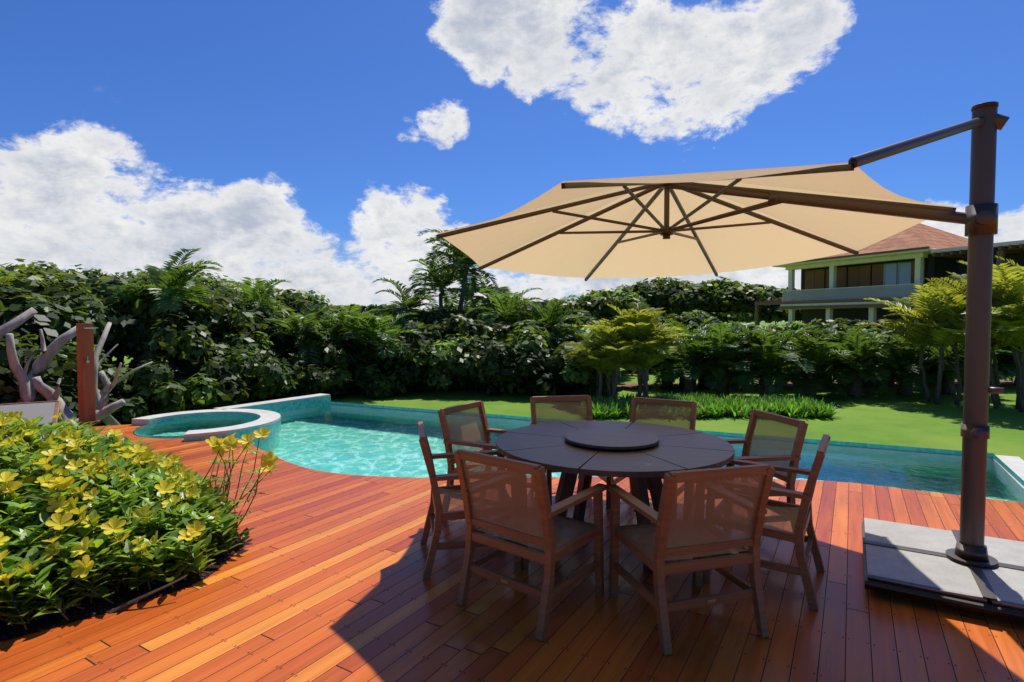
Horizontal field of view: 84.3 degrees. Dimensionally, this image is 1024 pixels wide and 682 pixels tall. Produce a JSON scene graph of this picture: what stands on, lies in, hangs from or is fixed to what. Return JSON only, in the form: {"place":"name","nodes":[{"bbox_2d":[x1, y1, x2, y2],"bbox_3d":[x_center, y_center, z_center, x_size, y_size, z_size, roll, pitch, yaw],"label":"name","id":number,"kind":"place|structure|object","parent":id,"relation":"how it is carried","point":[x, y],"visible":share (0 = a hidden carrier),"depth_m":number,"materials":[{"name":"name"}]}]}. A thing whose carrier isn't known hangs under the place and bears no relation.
{"place":"outdoors","nodes":[
{"label":"outdoors","id":0,"kind":"place"},
{"bbox_2d":[134,416,257,435],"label":"spa water","id":1,"kind":"structure","parent":0,"point":[179,427],"depth_m":8.82,"materials":[{"name":"teal liquid"}]},
{"bbox_2d":[131,396,330,441],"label":"wall","id":2,"kind":"structure","parent":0,"point":[288,406],"depth_m":9.63,"materials":[{"name":"teal tile"}]},
{"bbox_2d":[132,409,280,437],"bbox_3d":[-4.739,1.427,8.982,2.313,0.400,1.899,1,2,31],"label":"hot tub rim","id":3,"kind":"object","parent":2,"relation":"on","point":[266,417],"visible":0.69,"depth_m":8.96,"materials":[{"name":"grey stone"}]},
{"bbox_2d":[0,424,1023,681],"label":"deck floor","id":4,"kind":"structure","parent":0,"point":[318,576],"depth_m":3.16,"materials":[{"name":"brown wood"}]},
{"bbox_2d":[75,323,100,424],"bbox_3d":[-6.745,0.521,9.029,0.550,1.607,0.270,1,2,31],"label":"shower post","id":5,"kind":"object","parent":4,"relation":"on","point":[85,370],"visible":0.94,"depth_m":9.04,"materials":[{"name":"brown wood"}]},
{"bbox_2d":[0,531,243,640],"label":"planter mulch","id":6,"kind":"object","parent":4,"relation":"on","point":[123,595],"visible":0.25,"depth_m":3.33,"materials":[{"name":"brown soil"}]},
{"bbox_2d":[0,400,59,427],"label":"planter","id":7,"kind":"object","parent":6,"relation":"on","point":[47,410],"visible":0.15,"depth_m":6.21,"materials":[{"name":"white concrete"}]},
{"bbox_2d":[0,410,278,629],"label":"flower bush","id":8,"kind":"object","parent":6,"relation":"in","point":[101,456],"depth_m":3.72,"materials":[{"name":"green plant"}]},
{"bbox_2d":[134,432,183,437],"bbox_3d":[-4.845,1.783,8.819,1.713,0.900,1.713,1,2,31],"label":"spa basin","id":9,"kind":"object","parent":4,"relation":"in","point":[140,435],"visible":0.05,"depth_m":9.05,"materials":[{"name":"teal tile"}]},
{"bbox_2d":[417,421,520,578],"bbox_3d":[-0.315,1.056,3.948,0.671,0.915,0.642,0,2,-11],"label":"chair","id":10,"kind":"object","parent":4,"relation":"on","point":[446,503],"visible":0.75,"depth_m":3.65,"materials":[{"name":"brown wood"}]},
{"bbox_2d":[438,401,509,485],"bbox_3d":[-0.177,1.023,4.836,0.671,0.915,0.642,1,2,32],"label":"chair","id":11,"kind":"object","parent":4,"relation":"on","point":[465,426],"visible":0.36,"depth_m":4.92,"materials":[{"name":"brown wood"}]},
{"bbox_2d":[454,449,606,640],"bbox_3d":[0.113,1.078,3.327,0.642,0.915,0.671,2,3,39],"label":"chair","id":12,"kind":"object","parent":4,"relation":"on","point":[506,498],"visible":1,"depth_m":3.15,"materials":[{"name":"brown wood"}]},
{"bbox_2d":[530,395,613,505],"bbox_3d":[0.541,1.008,5.275,0.642,0.915,0.671,0,2,-12],"label":"chair","id":13,"kind":"object","parent":4,"relation":"on","point":[547,409],"visible":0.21,"depth_m":5.53,"materials":[{"name":"brown wood"}]},
{"bbox_2d":[496,421,734,570],"bbox_3d":[0.733,1.107,4.198,1.700,0.804,1.700,1,2,23],"label":"round table","id":14,"kind":"object","parent":4,"relation":"on","point":[644,457],"visible":0.84,"depth_m":3.94,"materials":[{"name":"brown wood"}]},
{"bbox_2d":[606,397,696,508],"bbox_3d":[1.258,1.015,5.075,0.642,0.915,0.671,1,2,32],"label":"chair","id":15,"kind":"object","parent":4,"relation":"on","point":[677,413],"visible":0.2,"depth_m":5.28,"materials":[{"name":"brown wood"}]},
{"bbox_2d":[607,464,774,654],"bbox_3d":[0.962,1.084,3.150,0.642,0.915,0.671,-1,2,-16],"label":"chair","id":16,"kind":"object","parent":4,"relation":"on","point":[700,516],"visible":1,"depth_m":2.92,"materials":[{"name":"brown wood"}]},
{"bbox_2d":[436,101,1023,620],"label":"cantilever umbrella","id":17,"kind":"object","parent":4,"relation":"on","point":[680,225],"visible":1,"depth_m":3.95,"materials":[{"name":"beige fabric"}]},
{"bbox_2d":[723,409,807,532],"bbox_3d":[1.782,1.040,4.393,0.671,0.915,0.642,0,2,-12],"label":"chair","id":18,"kind":"object","parent":4,"relation":"on","point":[773,438],"visible":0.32,"depth_m":4.35,"materials":[{"name":"brown wood"}]},
{"bbox_2d":[702,434,830,610],"bbox_3d":[1.631,1.067,3.620,0.671,0.915,0.642,1,2,32],"label":"chair","id":19,"kind":"object","parent":4,"relation":"on","point":[784,521],"visible":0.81,"depth_m":3.35,"materials":[{"name":"brown wood"}]},
{"bbox_2d":[0,0,1023,310],"label":"sky","id":20,"kind":"structure","parent":0,"point":[308,144],"materials":[{"name":"blue"}]},
{"bbox_2d":[106,321,1023,459],"bbox_3d":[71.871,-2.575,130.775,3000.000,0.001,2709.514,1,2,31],"label":"lawn","id":21,"kind":"structure","parent":0,"point":[876,415],"depth_m":13.24,"materials":[{"name":"green plant"}]},
{"bbox_2d":[0,258,893,426],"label":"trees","id":22,"kind":"object","parent":21,"relation":"on","point":[57,299],"depth_m":15.17,"materials":[{"name":"green plant"}]},
{"bbox_2d":[104,227,1018,400],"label":"palms","id":23,"kind":"object","parent":21,"relation":"on","point":[744,356],"depth_m":15.92,"materials":[{"name":"green plant"}]},
{"bbox_2d":[320,401,1023,486],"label":"pool basin","id":24,"kind":"object","parent":21,"relation":"on","point":[892,447],"visible":0.12,"depth_m":7.78,"materials":[{"name":"teal tile"}]},
{"bbox_2d":[213,393,1023,491],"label":"pool coping","id":25,"kind":"object","parent":24,"relation":"attached to","point":[1015,464],"visible":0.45,"depth_m":7.74,"materials":[{"name":"grey stone"}]},
{"bbox_2d":[250,406,1023,502],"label":"pool water","id":26,"kind":"structure","parent":24,"relation":"in","point":[351,441],"depth_m":7.34,"materials":[{"name":"teal liquid"}]},
{"bbox_2d":[336,380,1015,391],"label":"wall","id":27,"kind":"structure","parent":21,"relation":"on","point":[675,385],"depth_m":18.15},
{"bbox_2d":[591,391,842,418],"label":"bed plants","id":28,"kind":"object","parent":21,"relation":"on","point":[707,406],"visible":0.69,"depth_m":12.69,"materials":[{"name":"green plant"}]},
{"bbox_2d":[560,255,1023,411],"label":"trees","id":29,"kind":"object","parent":21,"relation":"on","point":[639,338],"depth_m":13.87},
{"bbox_2d":[755,223,1023,336],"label":"neighbour house","id":30,"kind":"structure","parent":21,"relation":"on","point":[900,265],"depth_m":40.57,"materials":[{"name":"white paint"}]},
{"label":"ground under the deck","id":31,"kind":"structure","parent":0,"visible":0},
{"bbox_2d":[0,307,152,426],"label":"driftwood trunks","id":32,"kind":"object","parent":31,"relation":"on","point":[29,383],"visible":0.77,"depth_m":9.47,"materials":[{"name":"grey plant"}]}
]}

